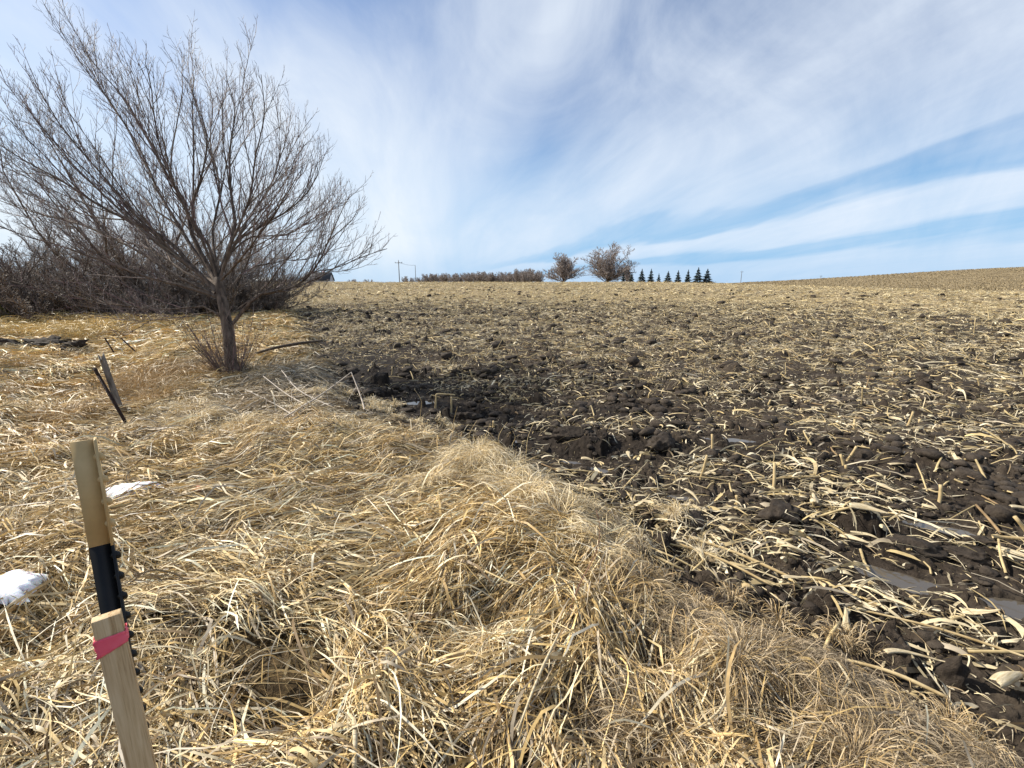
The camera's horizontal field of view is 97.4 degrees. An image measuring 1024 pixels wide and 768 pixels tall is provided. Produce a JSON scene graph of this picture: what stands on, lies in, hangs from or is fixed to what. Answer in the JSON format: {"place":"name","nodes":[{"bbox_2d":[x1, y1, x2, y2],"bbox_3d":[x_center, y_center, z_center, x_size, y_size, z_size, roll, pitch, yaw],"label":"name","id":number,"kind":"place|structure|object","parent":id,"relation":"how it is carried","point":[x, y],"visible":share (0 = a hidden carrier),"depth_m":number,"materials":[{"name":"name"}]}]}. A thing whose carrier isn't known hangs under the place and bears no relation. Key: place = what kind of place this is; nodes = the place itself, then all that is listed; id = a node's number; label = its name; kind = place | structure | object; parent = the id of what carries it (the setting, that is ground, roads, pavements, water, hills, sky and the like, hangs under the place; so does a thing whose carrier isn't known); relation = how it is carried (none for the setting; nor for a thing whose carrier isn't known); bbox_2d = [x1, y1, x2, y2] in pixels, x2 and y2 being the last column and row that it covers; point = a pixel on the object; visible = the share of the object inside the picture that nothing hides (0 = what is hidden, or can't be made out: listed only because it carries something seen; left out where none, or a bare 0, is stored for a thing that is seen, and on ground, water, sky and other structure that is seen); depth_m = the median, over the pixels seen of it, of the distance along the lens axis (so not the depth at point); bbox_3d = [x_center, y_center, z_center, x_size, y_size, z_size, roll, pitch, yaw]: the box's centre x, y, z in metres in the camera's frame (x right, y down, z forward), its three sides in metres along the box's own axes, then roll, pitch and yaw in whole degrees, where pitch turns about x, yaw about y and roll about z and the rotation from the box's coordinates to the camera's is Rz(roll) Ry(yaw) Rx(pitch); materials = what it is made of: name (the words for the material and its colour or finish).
{"place":"outdoors","nodes":[
{"label":"outdoors","id":0,"kind":"place"},
{"bbox_2d":[0,267,1023,767],"bbox_3d":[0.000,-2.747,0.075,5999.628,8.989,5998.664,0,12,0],"label":"ground","id":1,"kind":"structure","parent":0,"point":[866,521],"depth_m":4.51,"materials":[{"name":"soil"}]},
{"bbox_2d":[0,338,24,349],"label":"turned sod","id":2,"kind":"structure","parent":1,"relation":"on","point":[4,341],"depth_m":9.99,"materials":[{"name":"soil"}]},
{"bbox_2d":[0,569,46,605],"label":"snow patch","id":3,"kind":"object","parent":1,"relation":"on","point":[14,583],"visible":0.96,"depth_m":2.17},
{"bbox_2d":[0,236,56,289],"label":"thicket bush","id":4,"kind":"object","parent":1,"relation":"on","point":[35,265],"visible":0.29,"depth_m":16.74,"materials":[{"name":"brown plant"}]},
{"bbox_2d":[1,280,59,303],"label":"bramble bush","id":5,"kind":"object","parent":1,"relation":"on","point":[44,296],"visible":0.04,"depth_m":16.01,"materials":[{"name":"brown plant"}]},
{"bbox_2d":[0,276,62,319],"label":"bramble bush","id":6,"kind":"object","parent":1,"relation":"on","point":[31,297],"visible":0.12,"depth_m":15.70,"materials":[{"name":"brown plant"}]},
{"bbox_2d":[0,228,63,275],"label":"thicket bush","id":7,"kind":"object","parent":1,"relation":"on","point":[26,249],"visible":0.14,"depth_m":19.34,"materials":[{"name":"brown plant"}]},
{"bbox_2d":[0,258,84,297],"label":"bramble bush","id":8,"kind":"object","parent":1,"relation":"on","point":[9,268],"visible":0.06,"depth_m":16.45,"materials":[{"name":"brown plant"}]},
{"bbox_2d":[0,232,87,280],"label":"thicket bush","id":9,"kind":"object","parent":1,"relation":"on","point":[29,259],"visible":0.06,"depth_m":21.97,"materials":[{"name":"brown plant"}]},
{"bbox_2d":[24,263,66,285],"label":"bramble bush","id":10,"kind":"object","parent":1,"relation":"on","point":[36,274],"visible":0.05,"depth_m":17.96,"materials":[{"name":"brown plant"}]},
{"bbox_2d":[20,335,76,348],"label":"turned sod","id":11,"kind":"structure","parent":1,"relation":"on","point":[43,341],"depth_m":10.33,"materials":[{"name":"soil"}]},
{"bbox_2d":[29,284,76,315],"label":"bramble bush","id":12,"kind":"object","parent":1,"relation":"on","point":[52,304],"visible":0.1,"depth_m":15.80,"materials":[{"name":"brown plant"}]},
{"bbox_2d":[0,227,115,285],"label":"thicket bush","id":13,"kind":"object","parent":1,"relation":"on","point":[37,259],"visible":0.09,"depth_m":18.69,"materials":[{"name":"brown plant"}]},
{"bbox_2d":[0,278,122,318],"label":"bramble bush","id":14,"kind":"object","parent":1,"relation":"on","point":[41,310],"visible":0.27,"depth_m":15.82,"materials":[{"name":"brown plant"}]},
{"bbox_2d":[0,259,131,322],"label":"bramble bush","id":15,"kind":"object","parent":1,"relation":"on","point":[20,307],"visible":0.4,"depth_m":14.97,"materials":[{"name":"brown plant"}]},
{"bbox_2d":[56,339,89,350],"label":"turned sod","id":16,"kind":"structure","parent":1,"relation":"on","point":[79,343],"depth_m":10.12,"materials":[{"name":"soil"}]},
{"bbox_2d":[1,425,153,436],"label":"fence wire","id":17,"kind":"object","parent":1,"relation":"on","point":[93,433],"visible":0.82,"depth_m":4.62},
{"bbox_2d":[0,229,160,314],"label":"thicket bush","id":18,"kind":"object","parent":1,"relation":"on","point":[54,278],"visible":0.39,"depth_m":15.88,"materials":[{"name":"brown plant"}]},
{"bbox_2d":[0,202,164,283],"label":"thicket bush","id":19,"kind":"object","parent":1,"relation":"on","point":[49,253],"visible":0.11,"depth_m":18.90,"materials":[{"name":"brown plant"}]},
{"bbox_2d":[29,270,152,317],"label":"bramble bush","id":20,"kind":"object","parent":1,"relation":"on","point":[75,312],"visible":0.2,"depth_m":15.98,"materials":[{"name":"brown plant"}]},
{"bbox_2d":[15,214,166,286],"bbox_3d":[-20.241,-6.093,22.221,6.154,4.858,6.745,-9,15,-35],"label":"thicket bush","id":21,"kind":"object","parent":1,"relation":"on","point":[104,245],"visible":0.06,"depth_m":21.81,"materials":[{"name":"brown plant"}]},
{"bbox_2d":[32,278,165,315],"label":"bramble bush","id":22,"kind":"object","parent":1,"relation":"on","point":[109,298],"visible":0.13,"depth_m":16.70,"materials":[{"name":"brown plant"}]},
{"bbox_2d":[92,367,127,427],"bbox_3d":[-4.503,0.218,5.098,0.026,0.924,0.038,-29,1,23],"label":"steel fence post","id":23,"kind":"object","parent":1,"relation":"on","point":[109,394],"visible":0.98,"depth_m":5.09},
{"bbox_2d":[97,353,123,412],"bbox_3d":[-5.081,0.004,5.708,0.077,0.814,0.060,-11,17,-18],"label":"wooden post","id":24,"kind":"object","parent":1,"relation":"on","point":[109,378],"visible":0.83,"depth_m":5.68,"materials":[{"name":"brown wood"}]},
{"bbox_2d":[70,437,151,741],"bbox_3d":[-0.815,0.773,0.980,0.044,1.361,0.029,-8,15,-39],"label":"steel fence post","id":25,"kind":"object","parent":1,"relation":"on","point":[95,500],"visible":0.67,"depth_m":0.88,"materials":[{"name":"paint"}]},
{"bbox_2d":[4,172,242,285],"bbox_3d":[-16.060,-5.943,19.067,7.494,6.113,6.837,-5,13,-22],"label":"thicket bush","id":26,"kind":"object","parent":1,"relation":"on","point":[62,209],"visible":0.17,"depth_m":19.21,"materials":[{"name":"brown plant"}]},
{"bbox_2d":[91,608,156,767],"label":"survey stake","id":27,"kind":"object","parent":1,"relation":"on","point":[111,645],"visible":1,"depth_m":0.72,"materials":[{"name":"brown wood"}]},
{"bbox_2d":[0,95,262,296],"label":"thicket bush","id":28,"kind":"object","parent":1,"relation":"on","point":[123,263],"visible":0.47,"depth_m":16.48,"materials":[{"name":"brown plant"}]},
{"bbox_2d":[23,244,242,310],"bbox_3d":[-14.393,-4.264,18.384,5.632,3.241,5.718,4,13,17],"label":"thicket bush","id":29,"kind":"object","parent":1,"relation":"on","point":[153,286],"visible":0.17,"depth_m":16.86,"materials":[{"name":"brown plant"}]},
{"bbox_2d":[64,279,204,317],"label":"bramble bush","id":30,"kind":"object","parent":1,"relation":"on","point":[115,311],"visible":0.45,"depth_m":16.06,"materials":[{"name":"brown plant"}]},
{"bbox_2d":[110,282,207,317],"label":"bramble bush","id":31,"kind":"object","parent":1,"relation":"on","point":[139,303],"visible":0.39,"depth_m":16.48,"materials":[{"name":"brown plant"}]},
{"bbox_2d":[99,246,259,313],"bbox_3d":[-13.197,-4.243,18.625,4.938,2.912,4.864,2,13,10],"label":"thicket bush","id":32,"kind":"object","parent":1,"relation":"on","point":[176,288],"visible":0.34,"depth_m":17.47,"materials":[{"name":"brown plant"}]},
{"bbox_2d":[70,191,291,310],"bbox_3d":[-14.307,-6.104,21.421,7.494,5.420,6.837,-2,13,-7],"label":"thicket bush","id":33,"kind":"object","parent":1,"relation":"on","point":[245,262],"visible":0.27,"depth_m":19.60,"materials":[{"name":"brown plant"}]},
{"bbox_2d":[103,223,284,301],"bbox_3d":[-13.393,-4.834,18.990,5.207,3.850,5.976,10,16,37],"label":"thicket bush","id":34,"kind":"object","parent":1,"relation":"on","point":[232,272],"visible":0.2,"depth_m":19.02,"materials":[{"name":"brown plant"}]},
{"bbox_2d":[0,0,388,373],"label":"bare tree","id":35,"kind":"object","parent":1,"relation":"on","point":[215,284],"visible":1,"depth_m":7.49,"materials":[{"name":"brown plant"}]},
{"bbox_2d":[124,271,264,313],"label":"bramble bush","id":36,"kind":"object","parent":1,"relation":"on","point":[184,296],"visible":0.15,"depth_m":18.16,"materials":[{"name":"brown plant"}]},
{"bbox_2d":[183,273,279,314],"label":"bramble bush","id":37,"kind":"object","parent":1,"relation":"on","point":[230,300],"visible":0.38,"depth_m":18.79,"materials":[{"name":"brown plant"}]},
{"bbox_2d":[165,208,308,283],"bbox_3d":[-14.458,-6.683,24.019,7.288,5.216,6.350,-7,14,-28],"label":"thicket bush","id":38,"kind":"object","parent":1,"relation":"on","point":[223,231],"visible":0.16,"depth_m":23.91,"materials":[{"name":"brown plant"}]},
{"bbox_2d":[235,279,283,310],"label":"bramble bush","id":39,"kind":"object","parent":1,"relation":"on","point":[261,299],"visible":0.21,"depth_m":20.21,"materials":[{"name":"brown plant"}]},
{"bbox_2d":[238,284,288,310],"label":"bramble bush","id":40,"kind":"object","parent":1,"relation":"on","point":[274,304],"visible":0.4,"depth_m":20.14,"materials":[{"name":"brown plant"}]},
{"bbox_2d":[219,252,327,309],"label":"thicket bush","id":41,"kind":"object","parent":1,"relation":"on","point":[287,296],"visible":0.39,"depth_m":21.45,"materials":[{"name":"brown plant"}]},
{"bbox_2d":[227,221,332,300],"bbox_3d":[-11.635,-6.036,23.302,5.096,4.207,4.649,7,14,30],"label":"thicket bush","id":42,"kind":"object","parent":1,"relation":"on","point":[284,266],"visible":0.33,"depth_m":21.92,"materials":[{"name":"brown plant"}]},
{"bbox_2d":[253,340,322,353],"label":"fallen branch","id":43,"kind":"object","parent":1,"relation":"on","point":[287,345],"visible":0.84,"depth_m":9.31,"materials":[{"name":"brown wood"}]},
{"bbox_2d":[306,271,334,281],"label":"farmhouse","id":44,"kind":"object","parent":1,"relation":"on","point":[329,276],"visible":0.24,"depth_m":182.84,"materials":[{"name":"white"}]},
{"bbox_2d":[406,401,433,404],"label":"puddle","id":45,"kind":"object","parent":1,"relation":"on","point":[416,402],"visible":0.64,"depth_m":6.39,"materials":[{"name":"grey liquid"}]},
{"bbox_2d":[435,393,454,407],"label":"bent corn stalk","id":46,"kind":"object","parent":1,"relation":"on","point":[436,394],"visible":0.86,"depth_m":5.92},
{"bbox_2d":[439,273,451,281],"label":"distant bare tree","id":47,"kind":"object","parent":1,"relation":"on","point":[444,278],"visible":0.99,"depth_m":222.38,"materials":[{"name":"brown plant"}]},
{"bbox_2d":[460,273,475,281],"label":"distant bare tree","id":48,"kind":"object","parent":1,"relation":"on","point":[468,278],"visible":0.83,"depth_m":235.95,"materials":[{"name":"brown plant"}]},
{"bbox_2d":[455,412,481,419],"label":"soil clod","id":49,"kind":"object","parent":1,"relation":"on","point":[469,415],"visible":0.67,"depth_m":5.71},
{"bbox_2d":[471,271,490,281],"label":"distant bare tree","id":50,"kind":"object","parent":1,"relation":"on","point":[479,276],"visible":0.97,"depth_m":224.99,"materials":[{"name":"brown plant"}]},
{"bbox_2d":[502,274,513,281],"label":"slender bare tree","id":51,"kind":"object","parent":1,"relation":"on","point":[508,279],"visible":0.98,"depth_m":213.78,"materials":[{"name":"brown plant"}]},
{"bbox_2d":[0,306,1023,767],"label":"dry grass","id":52,"kind":"structure","parent":1,"relation":"on","point":[450,538],"depth_m":2.14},
{"bbox_2d":[106,481,161,498],"bbox_3d":[-2.743,0.754,3.246,0.383,0.053,0.236,-10,16,-39],"label":"snow patch","id":53,"kind":"object","parent":52,"relation":"on","point":[113,489],"visible":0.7,"depth_m":3.21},
{"bbox_2d":[244,370,372,417],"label":"bleached branch","id":54,"kind":"object","parent":52,"relation":"on","point":[291,396],"visible":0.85,"depth_m":5.45,"materials":[{"name":"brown wood"}]},
{"bbox_2d":[347,712,357,767],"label":"broken reed","id":55,"kind":"object","parent":52,"relation":"on","point":[354,735],"visible":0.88,"depth_m":1.40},
{"bbox_2d":[517,630,560,729],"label":"broken reed","id":56,"kind":"object","parent":52,"relation":"on","point":[538,676],"visible":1,"depth_m":1.59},
{"bbox_2d":[513,268,521,281],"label":"slender bare tree","id":57,"kind":"object","parent":1,"relation":"on","point":[517,277],"visible":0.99,"depth_m":198.29,"materials":[{"name":"brown plant"}]},
{"bbox_2d":[521,271,531,281],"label":"slender bare tree","id":58,"kind":"object","parent":1,"relation":"on","point":[526,278],"visible":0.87,"depth_m":208.50,"materials":[{"name":"brown plant"}]},
{"bbox_2d":[521,268,539,281],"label":"distant bare tree","id":59,"kind":"object","parent":1,"relation":"on","point":[531,272],"visible":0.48,"depth_m":223.39,"materials":[{"name":"brown plant"}]},
{"bbox_2d":[543,253,588,281],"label":"broad bare tree","id":60,"kind":"object","parent":1,"relation":"on","point":[566,271],"visible":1,"depth_m":205.30,"materials":[{"name":"brown plant"}]},
{"bbox_2d":[550,425,594,440],"bbox_3d":[0.646,0.518,4.769,0.504,0.165,0.201,-1,13,-6],"label":"soil clod","id":61,"kind":"object","parent":1,"relation":"on","point":[570,432],"visible":0.9,"depth_m":4.72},
{"bbox_2d":[568,510,599,612],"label":"dry weed stem","id":62,"kind":"object","parent":1,"relation":"on","point":[588,567],"visible":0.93,"depth_m":2.07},
{"bbox_2d":[591,467,611,472],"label":"puddle","id":63,"kind":"object","parent":1,"relation":"on","point":[600,469],"visible":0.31,"depth_m":4.11,"materials":[{"name":"grey liquid"}]},
{"bbox_2d":[581,242,637,281],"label":"broad bare tree","id":64,"kind":"object","parent":1,"relation":"on","point":[606,271],"visible":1,"depth_m":194.10,"materials":[{"name":"brown plant"}]},
{"bbox_2d":[636,269,646,281],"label":"spruce","id":65,"kind":"object","parent":1,"relation":"on","point":[641,277],"visible":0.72,"depth_m":184.63,"materials":[{"name":"green plant"}]},
{"bbox_2d":[265,280,1023,767],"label":"corn residue","id":66,"kind":"object","parent":1,"relation":"on","point":[563,294],"visible":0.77,"depth_m":8.39},
{"bbox_2d":[287,296,1023,734],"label":"corn stalk litter","id":67,"kind":"object","parent":1,"relation":"on","point":[371,348],"visible":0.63,"depth_m":8.34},
{"bbox_2d":[291,287,1023,740],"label":"soil clods","id":68,"kind":"object","parent":1,"relation":"on","point":[995,513],"visible":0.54,"depth_m":4.81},
{"bbox_2d":[644,432,674,452],"bbox_3d":[1.516,0.606,4.576,0.439,0.201,0.268,-7,14,-28],"label":"soil clod","id":69,"kind":"object","parent":1,"relation":"on","point":[662,441],"visible":0.94,"depth_m":4.50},
{"bbox_2d":[667,494,695,499],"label":"puddle","id":70,"kind":"object","parent":1,"relation":"on","point":[677,495],"visible":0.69,"depth_m":3.62,"materials":[{"name":"liquid"}]},
{"bbox_2d":[676,508,704,530],"bbox_3d":[1.252,0.972,3.199,0.222,0.158,0.190,1,13,6],"label":"soil clod","id":71,"kind":"object","parent":1,"relation":"on","point":[696,515],"visible":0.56,"depth_m":3.15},
{"bbox_2d":[692,267,702,282],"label":"spruce","id":72,"kind":"object","parent":1,"relation":"on","point":[697,279],"visible":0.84,"depth_m":184.42,"materials":[{"name":"green plant"}]},
{"bbox_2d":[699,455,707,480],"bbox_3d":[1.639,0.737,3.866,0.042,0.272,0.029,6,16,-1],"label":"corn stub","id":73,"kind":"object","parent":1,"relation":"on","point":[704,466],"visible":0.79,"depth_m":3.85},
{"bbox_2d":[678,672,730,741],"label":"broken reed","id":74,"kind":"object","parent":1,"relation":"on","point":[716,713],"visible":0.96,"depth_m":1.53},
{"bbox_2d":[701,269,715,282],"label":"spruce","id":75,"kind":"object","parent":1,"relation":"on","point":[706,277],"visible":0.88,"depth_m":184.31,"materials":[{"name":"green plant"}]},
{"bbox_2d":[676,542,772,586],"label":"corn stalk","id":76,"kind":"object","parent":1,"relation":"on","point":[739,568],"visible":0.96,"depth_m":2.65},
{"bbox_2d":[701,436,755,442],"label":"puddle","id":77,"kind":"object","parent":1,"relation":"on","point":[733,439],"visible":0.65,"depth_m":4.81,"materials":[{"name":"grey liquid"}]},
{"bbox_2d":[686,535,793,578],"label":"corn stalk","id":78,"kind":"object","parent":1,"relation":"on","point":[747,557],"visible":0.93,"depth_m":2.76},
{"bbox_2d":[772,463,775,492],"bbox_3d":[2.118,0.774,3.643,0.042,0.272,0.029,6,-9,-1],"label":"corn stub","id":79,"kind":"object","parent":1,"relation":"on","point":[774,476],"visible":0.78,"depth_m":3.64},
{"bbox_2d":[755,499,803,525],"bbox_3d":[1.899,0.919,3.166,0.330,0.174,0.235,-4,13,-17],"label":"soil clod","id":80,"kind":"object","parent":1,"relation":"on","point":[775,510],"visible":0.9,"depth_m":3.11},
{"bbox_2d":[742,476,819,484],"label":"corn stalk","id":81,"kind":"object","parent":1,"relation":"on","point":[781,478],"visible":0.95,"depth_m":3.77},
{"bbox_2d":[776,539,807,553],"bbox_3d":[1.724,0.997,2.766,0.170,0.035,0.047,10,18,39],"label":"corn husk","id":82,"kind":"object","parent":1,"relation":"on","point":[780,541],"visible":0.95,"depth_m":2.77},
{"bbox_2d":[781,575,809,577],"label":"corn husk","id":83,"kind":"object","parent":1,"relation":"on","point":[788,576],"visible":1,"depth_m":2.54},
{"bbox_2d":[842,607,851,630],"bbox_3d":[1.675,1.179,2.258,0.042,0.024,0.121,0,46,26],"label":"corn husk","id":84,"kind":"object","parent":1,"relation":"on","point":[846,618],"visible":0.84,"depth_m":2.25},
{"bbox_2d":[839,533,872,544],"bbox_3d":[2.206,0.990,2.888,0.050,0.025,0.181,-11,9,-31],"label":"corn husk","id":85,"kind":"object","parent":1,"relation":"on","point":[848,536],"visible":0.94,"depth_m":2.89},
{"bbox_2d":[849,503,889,513],"bbox_3d":[2.418,0.840,3.050,0.221,0.026,0.069,7,32,28],"label":"corn husk","id":86,"kind":"object","parent":1,"relation":"on","point":[860,506],"visible":1,"depth_m":3.06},
{"bbox_2d":[743,267,1023,290],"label":"hill stubble","id":87,"kind":"object","parent":1,"relation":"on","point":[994,287],"visible":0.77,"depth_m":143.60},
{"bbox_2d":[876,482,903,493],"bbox_3d":[2.905,0.799,3.458,0.040,0.029,0.170,-21,23,-31],"label":"corn husk","id":88,"kind":"object","parent":1,"relation":"on","point":[883,485],"visible":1,"depth_m":3.47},
{"bbox_2d":[883,665,909,680],"bbox_3d":[1.729,1.307,2.032,0.132,0.060,0.083,-3,13,-11],"label":"soil clod","id":89,"kind":"object","parent":1,"relation":"on","point":[900,670],"visible":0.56,"depth_m":2.02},
{"bbox_2d":[847,659,948,698],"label":"corn stalk","id":90,"kind":"object","parent":1,"relation":"on","point":[913,681],"visible":0.83,"depth_m":1.93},
{"bbox_2d":[854,564,947,594],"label":"puddle","id":91,"kind":"object","parent":1,"relation":"on","point":[901,580],"visible":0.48,"depth_m":2.61,"materials":[{"name":"grey liquid"}]},
{"bbox_2d":[883,596,920,613],"bbox_3d":[1.994,1.123,2.295,0.041,0.022,0.158,5,7,-25],"label":"corn husk","id":92,"kind":"object","parent":1,"relation":"on","point":[897,600],"visible":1,"depth_m":2.31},
{"bbox_2d":[883,648,944,661],"bbox_3d":[1.798,1.212,2.015,0.261,0.036,0.060,1,-2,6],"label":"corn husk","id":93,"kind":"object","parent":1,"relation":"on","point":[890,650],"visible":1,"depth_m":2.02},
{"bbox_2d":[883,533,949,561],"bbox_3d":[2.556,1.038,2.837,0.356,0.130,0.166,7,14,28],"label":"soil clod","id":94,"kind":"object","parent":1,"relation":"on","point":[935,551],"visible":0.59,"depth_m":2.79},
{"bbox_2d":[846,606,1023,657],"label":"corn stalk","id":95,"kind":"object","parent":1,"relation":"on","point":[948,631],"visible":0.94,"depth_m":2.18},
{"bbox_2d":[937,484,942,502],"bbox_3d":[3.207,0.836,3.373,0.036,0.168,0.029,8,1,-2],"label":"corn stub","id":96,"kind":"object","parent":1,"relation":"on","point":[940,495],"visible":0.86,"depth_m":3.37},
{"bbox_2d":[900,520,992,539],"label":"puddle","id":97,"kind":"object","parent":1,"relation":"on","point":[953,529],"visible":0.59,"depth_m":3.09,"materials":[{"name":"grey liquid"}]},
{"bbox_2d":[932,655,970,690],"bbox_3d":[1.937,1.271,1.984,0.087,0.214,0.115,-7,14,-28],"label":"soil clod","id":98,"kind":"object","parent":1,"relation":"on","point":[950,671],"visible":0.83,"depth_m":1.95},
{"bbox_2d":[940,545,995,565],"bbox_3d":[2.798,1.066,2.757,0.234,0.133,0.177,0,13,-2],"label":"soil clod","id":99,"kind":"object","parent":1,"relation":"on","point":[979,557],"visible":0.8,"depth_m":2.72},
{"bbox_2d":[959,607,1000,614],"bbox_3d":[2.353,1.137,2.258,0.150,0.022,0.044,-10,21,22],"label":"corn husk","id":100,"kind":"object","parent":1,"relation":"on","point":[973,611],"visible":1,"depth_m":2.26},
{"bbox_2d":[978,597,1023,620],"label":"puddle","id":101,"kind":"object","parent":1,"relation":"on","point":[1014,609],"visible":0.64,"depth_m":2.37,"materials":[{"name":"grey liquid"}]},
{"bbox_2d":[988,671,1023,688],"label":"corn husk","id":102,"kind":"object","parent":1,"relation":"on","point":[1004,679],"visible":0.99,"depth_m":1.89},
{"bbox_2d":[992,535,1023,539],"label":"corn stalk","id":103,"kind":"object","parent":1,"relation":"on","point":[1006,537],"visible":1,"depth_m":2.87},
{"bbox_2d":[996,545,1023,556],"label":"corn husk","id":104,"kind":"object","parent":1,"relation":"on","point":[1012,551],"visible":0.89,"depth_m":2.69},
{"bbox_2d":[1013,516,1023,531],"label":"corn stub","id":105,"kind":"object","parent":1,"relation":"on","point":[1019,522],"visible":1,"depth_m":2.91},
{"bbox_2d":[0,0,1023,284],"label":"sky","id":106,"kind":"structure","parent":0,"point":[760,140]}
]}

